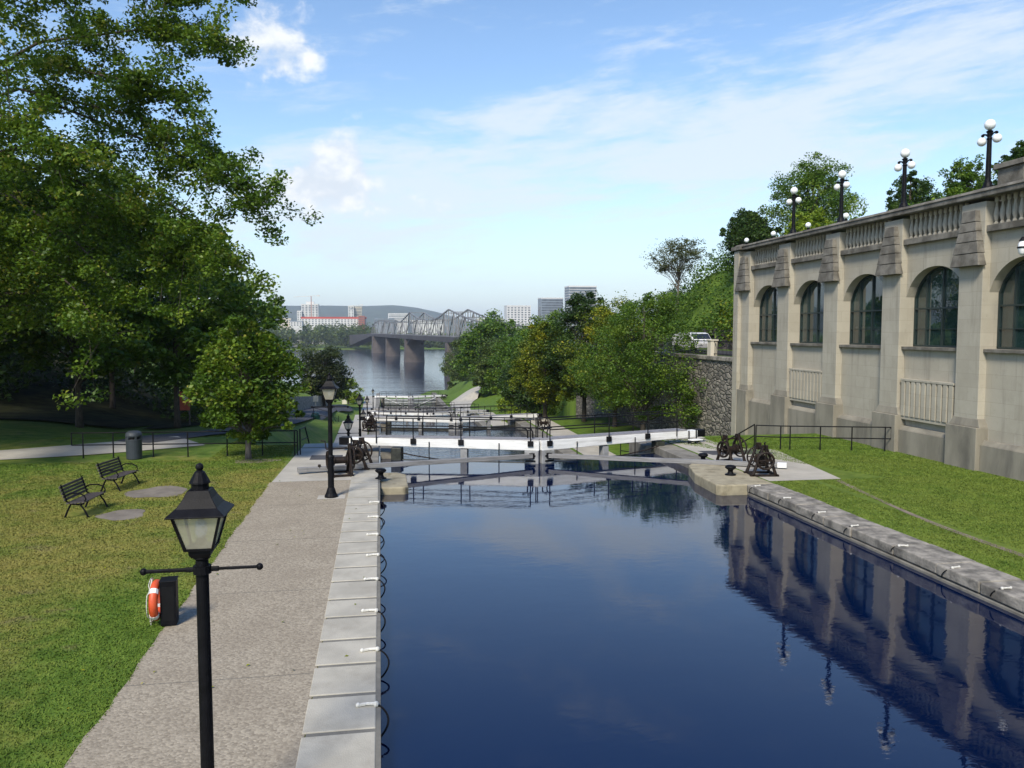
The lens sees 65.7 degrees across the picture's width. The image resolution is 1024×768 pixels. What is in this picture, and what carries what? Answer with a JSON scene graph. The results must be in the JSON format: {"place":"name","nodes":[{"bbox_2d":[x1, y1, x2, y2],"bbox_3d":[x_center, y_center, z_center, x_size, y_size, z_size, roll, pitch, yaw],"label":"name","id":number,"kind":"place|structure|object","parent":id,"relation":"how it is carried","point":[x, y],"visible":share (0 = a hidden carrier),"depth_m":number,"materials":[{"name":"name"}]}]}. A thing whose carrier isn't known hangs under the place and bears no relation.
{"place":"outdoors","nodes":[
{"label":"outdoors","id":0,"kind":"place"},
{"bbox_2d":[0,436,203,459],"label":"park path","id":1,"kind":"structure","parent":0,"point":[56,451],"depth_m":35.15,"materials":[{"name":"concrete"}]},
{"bbox_2d":[0,330,207,427],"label":"woodland floor","id":2,"kind":"structure","parent":0,"point":[34,401],"depth_m":59.09,"materials":[{"name":"green plant"}]},
{"bbox_2d":[0,319,280,421],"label":"undergrowth","id":3,"kind":"object","parent":2,"relation":"on","point":[166,389],"visible":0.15,"depth_m":61.61,"materials":[{"name":"green plant"}]},
{"bbox_2d":[64,480,350,767],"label":"canal path","id":4,"kind":"structure","parent":0,"point":[286,535],"depth_m":12.87,"materials":[{"name":"concrete"}]},
{"bbox_2d":[159,576,178,625],"bbox_3d":[-6.184,3.913,14.323,0.290,0.815,0.320,-1,4,-15],"label":"utility cabinet","id":5,"kind":"object","parent":4,"relation":"on","point":[169,606],"visible":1,"depth_m":14.18,"materials":[{"name":"black metal"}]},
{"bbox_2d":[146,578,159,624],"bbox_3d":[-6.445,3.938,14.330,0.208,0.877,0.803,-1,4,-12],"label":"life ring","id":6,"kind":"object","parent":5,"relation":"hanging from","point":[154,601],"visible":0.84,"depth_m":14.06,"materials":[{"name":"orange plastic"}]},
{"bbox_2d":[140,463,262,767],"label":"lamp post","id":7,"kind":"object","parent":4,"relation":"on","point":[197,516],"visible":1,"depth_m":7.98,"materials":[{"name":"black metal"}]},
{"bbox_2d":[317,495,344,498],"bbox_3d":[-5.745,3.591,25.246,0.850,0.001,0.600,-1,4,-9],"label":"lamp footing","id":8,"kind":"object","parent":4,"relation":"on","point":[323,496],"visible":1,"depth_m":25.15,"materials":[{"name":"concrete"}]},
{"bbox_2d":[311,373,348,497],"bbox_3d":[-5.750,1.618,25.111,1.192,3.965,0.560,0,4,-3],"label":"lamp post","id":9,"kind":"object","parent":8,"relation":"on","point":[329,388],"visible":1,"depth_m":25.05,"materials":[{"name":"black metal"}]},
{"bbox_2d":[117,404,352,442],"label":"service road","id":10,"kind":"structure","parent":0,"point":[183,435],"depth_m":45.25,"materials":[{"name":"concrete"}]},
{"bbox_2d":[192,305,475,332],"bbox_3d":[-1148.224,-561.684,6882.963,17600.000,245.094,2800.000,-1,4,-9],"label":"hills","id":11,"kind":"structure","parent":0,"point":[370,313],"depth_m":6428.52,"materials":[{"name":"grey"}]},
{"bbox_2d":[302,396,375,447],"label":"path","id":12,"kind":"structure","parent":0,"point":[354,431],"depth_m":67.20,"materials":[{"name":"concrete"}]},
{"bbox_2d":[281,349,565,396],"bbox_3d":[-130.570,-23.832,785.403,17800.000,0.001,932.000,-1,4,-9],"label":"river","id":13,"kind":"structure","parent":0,"point":[390,375],"depth_m":551.57,"materials":[{"name":"blue liquid"}]},
{"bbox_2d":[391,421,477,427],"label":"lock water","id":14,"kind":"structure","parent":0,"point":[427,423],"depth_m":105.34,"materials":[{"name":"blue liquid"}]},
{"bbox_2d":[380,427,560,461],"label":"lock water","id":15,"kind":"structure","parent":0,"point":[442,453],"depth_m":60.87,"materials":[{"name":"blue liquid"}]},
{"bbox_2d":[0,270,1023,767],"bbox_3d":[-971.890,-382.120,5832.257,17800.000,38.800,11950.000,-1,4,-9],"label":"ground","id":16,"kind":"structure","parent":0,"point":[18,434],"depth_m":22.63,"materials":[{"name":"plant"}]},
{"bbox_2d":[0,139,46,355],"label":"broadleaf tree","id":17,"kind":"object","parent":16,"relation":"on","point":[3,347],"visible":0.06,"depth_m":42.57,"materials":[{"name":"green plant"}]},
{"bbox_2d":[59,476,107,517],"bbox_3d":[-12.428,3.270,23.094,0.768,0.979,1.500,0,4,-5],"label":"park bench","id":18,"kind":"object","parent":16,"relation":"on","point":[83,499],"visible":1,"depth_m":22.94,"materials":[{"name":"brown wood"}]},
{"bbox_2d":[0,169,179,427],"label":"broadleaf tree","id":19,"kind":"object","parent":16,"relation":"on","point":[142,348],"visible":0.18,"depth_m":44.27,"materials":[{"name":"green plant"}]},
{"bbox_2d":[17,158,192,408],"bbox_3d":[-29.722,-7.124,59.075,13.893,18.934,13.880,0,4,3],"label":"broadleaf tree","id":20,"kind":"object","parent":16,"relation":"on","point":[112,396],"depth_m":58.80,"materials":[{"name":"green plant"}]},
{"bbox_2d":[96,456,139,491],"bbox_3d":[-13.241,3.022,26.752,0.768,0.979,1.500,0,4,1],"label":"park bench","id":21,"kind":"object","parent":16,"relation":"on","point":[115,477],"visible":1,"depth_m":26.66,"materials":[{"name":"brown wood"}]},
{"bbox_2d":[95,509,144,520],"bbox_3d":[-11.238,3.759,22.811,1.351,0.001,1.429,-1,4,-9],"label":"worn pad","id":22,"kind":"object","parent":16,"relation":"on","point":[127,514],"visible":1,"depth_m":22.84,"materials":[{"name":"concrete"}]},
{"bbox_2d":[125,430,141,459],"bbox_3d":[-15.589,2.504,32.727,0.640,1.180,0.640,-1,4,-9],"label":"litter bin","id":23,"kind":"object","parent":16,"relation":"on","point":[133,439],"visible":1,"depth_m":32.48,"materials":[{"name":"metal"}]},
{"bbox_2d":[0,435,296,767],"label":"lawn grass","id":24,"kind":"structure","parent":16,"relation":"on","point":[235,451],"depth_m":18.26,"materials":[{"name":"plant"}]},
{"bbox_2d":[124,485,186,497],"bbox_3d":[-11.718,3.535,26.113,1.909,0.001,1.980,-1,4,-9],"label":"worn pad","id":25,"kind":"object","parent":16,"relation":"on","point":[164,491],"visible":1,"depth_m":25.94,"materials":[{"name":"concrete"}]},
{"bbox_2d":[0,0,323,410],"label":"maple tree","id":26,"kind":"object","parent":16,"relation":"on","point":[27,243],"visible":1,"depth_m":31.99,"materials":[{"name":"green plant"}]},
{"bbox_2d":[90,203,263,427],"bbox_3d":[-21.828,-4.176,50.680,11.643,14.762,10.915,-1,4,-9],"label":"broadleaf tree","id":27,"kind":"object","parent":16,"relation":"on","point":[191,335],"visible":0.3,"depth_m":48.41,"materials":[{"name":"green plant"}]},
{"bbox_2d":[70,430,297,457],"bbox_3d":[-13.664,2.528,33.299,9.261,1.094,0.123,0,4,-5],"label":"pipe railing","id":28,"kind":"object","parent":16,"relation":"on","point":[153,444],"visible":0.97,"depth_m":33.23,"materials":[{"name":"metal"}]},
{"bbox_2d":[144,262,285,381],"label":"broadleaf tree","id":29,"kind":"object","parent":16,"relation":"on","point":[248,310],"visible":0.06,"depth_m":65.71,"materials":[{"name":"green plant"}]},
{"bbox_2d":[179,312,313,458],"bbox_3d":[-11.024,0.232,32.656,5.052,6.323,4.868,3,5,34],"label":"round tree","id":30,"kind":"object","parent":16,"relation":"on","point":[257,404],"visible":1,"depth_m":31.77,"materials":[{"name":"green plant"}]},
{"bbox_2d":[216,294,302,387],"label":"broadleaf tree","id":31,"kind":"object","parent":16,"relation":"on","point":[276,300],"visible":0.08,"depth_m":83.99,"materials":[{"name":"green plant"}]},
{"bbox_2d":[282,396,327,412],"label":"road wall","id":32,"kind":"structure","parent":16,"relation":"on","point":[305,402],"depth_m":117.39,"materials":[{"name":"stone"}]},
{"bbox_2d":[301,302,318,316],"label":"tower block","id":33,"kind":"structure","parent":16,"relation":"on","point":[306,309],"depth_m":1598.81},
{"bbox_2d":[272,447,353,481],"bbox_3d":[-7.692,3.144,31.912,2.760,0.001,8.080,-1,4,-9],"label":"paved apron","id":34,"kind":"object","parent":16,"relation":"on","point":[288,473],"visible":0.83,"depth_m":30.79,"materials":[{"name":"concrete"}]},
{"bbox_2d":[321,440,355,477],"bbox_3d":[-6.367,2.686,29.026,1.203,1.302,1.050,-2,4,-21],"label":"gate winch","id":35,"kind":"object","parent":34,"relation":"on","point":[349,459],"visible":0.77,"depth_m":28.98,"materials":[{"name":"metal"}]},
{"bbox_2d":[345,437,372,469],"bbox_3d":[-5.919,2.603,30.507,1.050,1.302,1.203,1,4,9],"label":"gate winch","id":36,"kind":"object","parent":34,"relation":"on","point":[361,453],"visible":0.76,"depth_m":30.27,"materials":[{"name":"metal"}]},
{"bbox_2d":[297,453,534,472],"bbox_3d":[-3.473,3.093,31.435,9.896,0.460,0.218,-2,4,-27],"label":"push spar","id":37,"kind":"object","parent":36,"relation":"attached to","point":[319,468],"visible":1,"depth_m":31.31,"materials":[{"name":"grey wood"}]},
{"bbox_2d":[295,344,354,405],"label":"round tree","id":38,"kind":"object","parent":16,"relation":"on","point":[321,370],"visible":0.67,"depth_m":140.50,"materials":[{"name":"green plant"}]},
{"bbox_2d":[301,317,366,343],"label":"red roof block","id":39,"kind":"structure","parent":16,"relation":"on","point":[332,321],"depth_m":1460.76,"materials":[{"name":"concrete"}]},
{"bbox_2d":[220,321,461,348],"bbox_3d":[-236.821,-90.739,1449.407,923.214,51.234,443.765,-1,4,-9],"label":"shore wood","id":40,"kind":"object","parent":16,"relation":"on","point":[339,334],"visible":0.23,"depth_m":1248.46,"materials":[{"name":"green plant"}]},
{"bbox_2d":[337,378,364,404],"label":"tree","id":41,"kind":"object","parent":16,"relation":"on","point":[348,392],"visible":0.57,"depth_m":164.82,"materials":[{"name":"green plant"}]},
{"bbox_2d":[347,309,524,371],"bbox_3d":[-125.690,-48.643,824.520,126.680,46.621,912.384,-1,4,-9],"label":"truss bridge","id":42,"kind":"structure","parent":16,"relation":"on","point":[387,343],"depth_m":725.48,"materials":[{"name":"metal"}]},
{"bbox_2d":[439,337,473,389],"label":"broadleaf tree","id":43,"kind":"object","parent":16,"relation":"on","point":[448,369],"visible":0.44,"depth_m":297.93,"materials":[{"name":"green plant"}]},
{"bbox_2d":[450,313,505,377],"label":"broadleaf tree","id":44,"kind":"object","parent":16,"relation":"on","point":[469,344],"visible":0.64,"depth_m":202.87,"materials":[{"name":"green plant"}]},
{"bbox_2d":[471,337,507,394],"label":"broadleaf tree","id":45,"kind":"object","parent":16,"relation":"on","point":[482,367],"visible":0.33,"depth_m":169.41,"materials":[{"name":"green plant"}]},
{"bbox_2d":[461,308,518,371],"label":"broadleaf tree","id":46,"kind":"object","parent":16,"relation":"on","point":[508,330],"visible":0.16,"depth_m":234.67,"materials":[{"name":"green plant"}]},
{"bbox_2d":[478,330,523,399],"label":"broadleaf tree","id":47,"kind":"object","parent":16,"relation":"on","point":[494,387],"visible":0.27,"depth_m":122.62,"materials":[{"name":"green plant"}]},
{"bbox_2d":[504,305,530,335],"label":"apartment block","id":48,"kind":"structure","parent":16,"relation":"on","point":[520,313],"depth_m":1163.59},
{"bbox_2d":[494,337,560,415],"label":"broadleaf tree","id":49,"kind":"object","parent":16,"relation":"on","point":[522,398],"visible":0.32,"depth_m":92.57,"materials":[{"name":"green plant"}]},
{"bbox_2d":[497,308,581,381],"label":"broadleaf tree","id":50,"kind":"object","parent":16,"relation":"on","point":[526,332],"visible":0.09,"depth_m":106.19,"materials":[{"name":"green plant"}]},
{"bbox_2d":[504,321,576,416],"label":"broadleaf tree","id":51,"kind":"object","parent":16,"relation":"on","point":[537,386],"visible":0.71,"depth_m":75.51,"materials":[{"name":"green plant"}]},
{"bbox_2d":[538,298,562,321],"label":"glass tower","id":52,"kind":"structure","parent":16,"relation":"on","point":[546,306],"depth_m":1068.65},
{"bbox_2d":[535,290,623,421],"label":"broadleaf tree","id":53,"kind":"object","parent":16,"relation":"on","point":[576,299],"visible":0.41,"depth_m":72.87,"materials":[{"name":"green plant"}]},
{"bbox_2d":[564,286,596,342],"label":"glass tower","id":54,"kind":"structure","parent":16,"relation":"on","point":[569,291],"depth_m":1023.78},
{"bbox_2d":[551,295,660,426],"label":"broadleaf tree","id":55,"kind":"object","parent":16,"relation":"on","point":[589,331],"visible":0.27,"depth_m":68.51,"materials":[{"name":"green plant"}]},
{"bbox_2d":[567,289,710,429],"bbox_3d":[10.129,-0.945,58.769,11.972,12.143,11.321,-1,4,-9],"label":"broadleaf tree","id":56,"kind":"object","parent":16,"relation":"on","point":[644,350],"visible":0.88,"depth_m":57.65,"materials":[{"name":"green plant"}]},
{"bbox_2d":[575,347,731,435],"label":"retaining wall","id":57,"kind":"structure","parent":16,"relation":"on","point":[713,417],"depth_m":55.66,"materials":[{"name":"stone"}]},
{"bbox_2d":[586,337,732,355],"bbox_3d":[11.041,-3.583,70.689,0.600,1.145,41.000,-1,4,-9],"label":"balustrade","id":58,"kind":"object","parent":57,"relation":"on","point":[712,347],"visible":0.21,"depth_m":54.32,"materials":[{"name":"beige stone"}]},
{"bbox_2d":[639,235,711,313],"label":"sparse tree","id":59,"kind":"object","parent":16,"relation":"on","point":[682,253],"visible":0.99,"depth_m":88.02,"materials":[{"name":"green plant"}]},
{"bbox_2d":[640,328,732,349],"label":"hedge","id":60,"kind":"object","parent":16,"relation":"on","point":[713,337],"visible":0.05,"depth_m":71.61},
{"bbox_2d":[356,392,1023,617],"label":"lock walls","id":61,"kind":"structure","parent":16,"relation":"on","point":[668,450],"depth_m":33.90,"materials":[{"name":"stone"}]},
{"bbox_2d":[306,469,380,767],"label":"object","id":62,"kind":"object","parent":61,"relation":"on","point":[377,729],"visible":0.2,"depth_m":12.64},
{"bbox_2d":[295,470,377,767],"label":"quay coping","id":63,"kind":"object","parent":62,"relation":"on","point":[352,750],"visible":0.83,"depth_m":12.91,"materials":[{"name":"stone"}]},
{"bbox_2d":[372,392,410,407],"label":"lock gate leaf","id":64,"kind":"object","parent":61,"relation":"attached to","point":[396,401],"visible":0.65,"depth_m":177.61,"materials":[{"name":"white metal"}]},
{"bbox_2d":[361,406,455,430],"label":"lock gate leaf","id":65,"kind":"object","parent":61,"relation":"attached to","point":[450,422],"visible":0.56,"depth_m":71.86,"materials":[{"name":"white metal"}]},
{"bbox_2d":[410,391,447,407],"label":"lock gate leaf","id":66,"kind":"object","parent":61,"relation":"attached to","point":[424,401],"visible":0.52,"depth_m":178.63,"materials":[{"name":"white metal"}]},
{"bbox_2d":[339,415,539,463],"bbox_3d":[-3.190,4.800,34.570,8.810,6.699,1.218,1,4,8],"label":"lock gate leaf","id":67,"kind":"object","parent":61,"relation":"attached to","point":[527,444],"visible":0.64,"depth_m":34.23,"materials":[{"name":"white metal"}]},
{"bbox_2d":[429,403,486,415],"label":"lock gate leaf","id":68,"kind":"object","parent":61,"relation":"attached to","point":[433,413],"visible":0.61,"depth_m":109.29,"materials":[{"name":"white metal"}]},
{"bbox_2d":[454,404,542,430],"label":"lock gate leaf","id":69,"kind":"object","parent":61,"relation":"attached to","point":[520,414],"visible":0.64,"depth_m":73.13,"materials":[{"name":"white metal"}]},
{"bbox_2d":[533,411,704,463],"bbox_3d":[5.110,4.707,35.948,8.810,6.699,1.218,-2,4,-27],"label":"lock gate leaf","id":70,"kind":"object","parent":61,"relation":"attached to","point":[552,444],"visible":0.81,"depth_m":35.30,"materials":[{"name":"white metal"}]},
{"bbox_2d":[689,464,772,495],"bbox_3d":[7.644,4.783,29.895,2.040,3.015,5.100,-1,4,-9],"label":"nose","id":71,"kind":"object","parent":61,"relation":"on","point":[715,479],"visible":0.3,"depth_m":28.36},
{"bbox_2d":[747,478,1023,612],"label":"coping","id":72,"kind":"object","parent":61,"relation":"on","point":[982,579],"visible":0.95,"depth_m":19.46,"materials":[{"name":"stone"}]},
{"bbox_2d":[696,299,732,343],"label":"dry scrub","id":73,"kind":"object","parent":16,"relation":"on","point":[726,320],"visible":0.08,"depth_m":73.52,"materials":[{"name":"green plant"}]},
{"bbox_2d":[718,206,780,272],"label":"broadleaf tree","id":74,"kind":"object","parent":16,"relation":"on","point":[742,225],"visible":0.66,"depth_m":74.78,"materials":[{"name":"green plant"}]},
{"bbox_2d":[630,194,934,345],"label":"hillside shrubs","id":75,"kind":"object","parent":16,"relation":"on","point":[696,274],"visible":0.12,"depth_m":79.93,"materials":[{"name":"green plant"}]},
{"bbox_2d":[779,207,833,234],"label":"broadleaf tree","id":76,"kind":"object","parent":16,"relation":"on","point":[814,218],"visible":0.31,"depth_m":66.75,"materials":[{"name":"green plant"}]},
{"bbox_2d":[754,151,869,236],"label":"broadleaf tree","id":77,"kind":"object","parent":16,"relation":"on","point":[810,179],"visible":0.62,"depth_m":71.53,"materials":[{"name":"green plant"}]},
{"bbox_2d":[755,425,890,450],"bbox_3d":[13.772,2.403,35.155,5.840,1.094,0.263,1,4,8],"label":"pipe railing","id":78,"kind":"object","parent":16,"relation":"on","point":[820,437],"visible":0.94,"depth_m":35.13,"materials":[{"name":"metal"}]},
{"bbox_2d":[731,179,1023,480],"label":"arcade building","id":79,"kind":"structure","parent":16,"relation":"on","point":[905,325],"depth_m":34.61,"materials":[{"name":"stone"}]},
{"bbox_2d":[759,286,776,341],"bbox_3d":[15.494,-4.145,46.922,0.091,3.348,3.520,-1,4,-9],"label":"window frame","id":80,"kind":"structure","parent":79,"relation":"in","point":[765,293],"depth_m":47.85,"materials":[{"name":"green metal"}]},
{"bbox_2d":[761,288,777,340],"label":"window pane","id":81,"kind":"structure","parent":79,"relation":"in","point":[769,336],"depth_m":47.51,"materials":[{"name":"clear glass"}]},
{"bbox_2d":[786,187,801,233],"bbox_3d":[15.643,-9.585,44.073,0.540,2.670,0.990,-2,4,-27],"label":"globe lamp","id":82,"kind":"object","parent":79,"relation":"on","point":[793,191],"visible":0.94,"depth_m":43.99,"materials":[{"name":"black metal"}]},
{"bbox_2d":[799,281,823,343],"bbox_3d":[16.277,-3.827,42.227,0.091,3.348,3.520,-1,4,-9],"label":"window frame","id":83,"kind":"structure","parent":79,"relation":"in","point":[808,288],"depth_m":43.10,"materials":[{"name":"green metal"}]},
{"bbox_2d":[801,282,823,341],"label":"window pane","id":84,"kind":"structure","parent":79,"relation":"in","point":[813,288],"depth_m":42.73,"materials":[{"name":"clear glass"}]},
{"bbox_2d":[834,170,849,222],"bbox_3d":[16.405,-9.275,39.497,0.540,2.670,0.990,-1,4,-18],"label":"globe lamp","id":85,"kind":"object","parent":79,"relation":"on","point":[843,182],"visible":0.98,"depth_m":39.42,"materials":[{"name":"black metal"}]},
{"bbox_2d":[849,274,881,344],"bbox_3d":[17.059,-3.509,37.532,0.091,3.348,3.520,-1,4,-9],"label":"window frame","id":86,"kind":"structure","parent":79,"relation":"in","point":[872,310],"depth_m":38.40,"materials":[{"name":"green metal"}]},
{"bbox_2d":[852,276,882,343],"label":"window pane","id":87,"kind":"structure","parent":79,"relation":"in","point":[867,283],"depth_m":37.92,"materials":[{"name":"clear glass"}]},
{"bbox_2d":[894,149,915,207],"bbox_3d":[17.193,-8.955,34.773,0.540,2.670,0.990,-2,4,-27],"label":"globe lamp","id":88,"kind":"object","parent":79,"relation":"on","point":[904,153],"visible":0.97,"depth_m":34.70,"materials":[{"name":"black metal"}]},
{"bbox_2d":[913,266,957,347],"bbox_3d":[17.841,-3.191,32.838,0.091,3.348,3.520,-1,4,-9],"label":"window frame","id":89,"kind":"structure","parent":79,"relation":"in","point":[927,276],"depth_m":33.70,"materials":[{"name":"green metal"}]},
{"bbox_2d":[916,268,958,345],"label":"window pane","id":90,"kind":"structure","parent":79,"relation":"in","point":[936,278],"depth_m":33.15,"materials":[{"name":"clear glass"}]},
{"bbox_2d":[977,119,1001,188],"bbox_3d":[17.997,-8.629,29.950,0.540,2.670,0.990,-1,4,-18],"label":"globe lamp","id":91,"kind":"object","parent":79,"relation":"on","point":[989,125],"visible":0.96,"depth_m":29.87,"materials":[{"name":"black metal"}]},
{"bbox_2d":[997,260,1023,349],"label":"window frame","id":92,"kind":"structure","parent":79,"relation":"in","point":[1016,267],"depth_m":29.17,"materials":[{"name":"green metal"}]},
{"bbox_2d":[1000,263,1023,347],"label":"window pane","id":93,"kind":"structure","parent":79,"relation":"in","point":[1008,291],"depth_m":29.31,"materials":[{"name":"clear glass"}]},
{"bbox_2d":[885,170,943,218],"bbox_3d":[31.770,-12.558,63.281,5.203,8.906,5.704,-1,4,-9],"label":"broadleaf tree","id":94,"kind":"object","parent":16,"relation":"on","point":[915,190],"visible":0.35,"depth_m":62.67,"materials":[{"name":"green plant"}]},
{"bbox_2d":[837,480,1023,556],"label":"worn track","id":95,"kind":"structure","parent":16,"relation":"on","point":[932,522],"depth_m":21.78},
{"bbox_2d":[937,154,997,197],"bbox_3d":[27.978,-10.588,48.543,4.106,6.968,3.776,1,4,20],"label":"broadleaf tree","id":96,"kind":"object","parent":16,"relation":"on","point":[963,185],"visible":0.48,"depth_m":48.04,"materials":[{"name":"green plant"}]},
{"bbox_2d":[991,140,1023,185],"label":"broadleaf tree","id":97,"kind":"object","parent":16,"relation":"on","point":[1017,151],"visible":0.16,"depth_m":35.00,"materials":[{"name":"green plant"}]},
{"bbox_2d":[993,157,1023,200],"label":"parapet wall","id":98,"kind":"structure","parent":16,"relation":"on","point":[1010,171],"depth_m":30.54,"materials":[{"name":"stone"}]},
{"bbox_2d":[0,0,1023,324],"label":"sky","id":99,"kind":"structure","parent":0,"point":[479,156],"materials":[{"name":"blue"}]},
{"bbox_2d":[450,386,703,455],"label":"path","id":100,"kind":"structure","parent":0,"point":[470,396],"depth_m":98.28,"materials":[{"name":"concrete"}]},
{"bbox_2d":[655,347,732,355],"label":"terrace road","id":101,"kind":"structure","parent":0,"point":[720,352],"depth_m":66.24,"materials":[{"name":"asphalt"}]},
{"bbox_2d":[672,332,710,350],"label":"parked car","id":102,"kind":"object","parent":101,"relation":"on","point":[704,337],"visible":0.27,"depth_m":66.25,"materials":[{"name":"white paint"}]},
{"bbox_2d":[379,453,1023,767],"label":"canal water","id":103,"kind":"structure","parent":0,"point":[583,613],"depth_m":14.63,"materials":[{"name":"blue liquid"}]},
{"bbox_2d":[380,473,407,494],"bbox_3d":[-4.287,4.908,28.831,0.970,2.910,2.897,-1,4,-9],"label":"nose","id":104,"kind":"object","parent":103,"relation":"in","point":[394,484],"visible":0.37,"depth_m":27.79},
{"bbox_2d":[667,438,840,480],"bbox_3d":[10.063,3.032,33.558,3.830,0.001,10.850,-1,4,-9],"label":"apron","id":105,"kind":"object","parent":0,"point":[793,470],"visible":0.57,"depth_m":30.45,"materials":[{"name":"concrete"}]},
{"bbox_2d":[716,431,746,460],"bbox_3d":[8.687,2.508,31.664,1.203,1.302,1.050,-2,4,-29],"label":"gate winch","id":106,"kind":"object","parent":105,"relation":"on","point":[727,449],"visible":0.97,"depth_m":31.63,"materials":[{"name":"metal"}]},
{"bbox_2d":[546,453,786,467],"bbox_3d":[5.988,3.056,32.048,9.660,0.450,0.218,1,4,21],"label":"push spar","id":107,"kind":"object","parent":106,"relation":"attached to","point":[663,460],"visible":0.87,"depth_m":32.00,"materials":[{"name":"white paint"}]},
{"bbox_2d":[743,442,778,476],"bbox_3d":[9.147,2.688,29.007,1.050,1.302,1.203,0,4,-2],"label":"gate winch","id":108,"kind":"object","parent":105,"relation":"on","point":[762,458],"visible":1,"depth_m":28.75,"materials":[{"name":"metal"}]},
{"bbox_2d":[665,434,1023,578],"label":"bank grass","id":109,"kind":"structure","parent":0,"point":[839,447],"depth_m":26.20,"materials":[{"name":"plant"}]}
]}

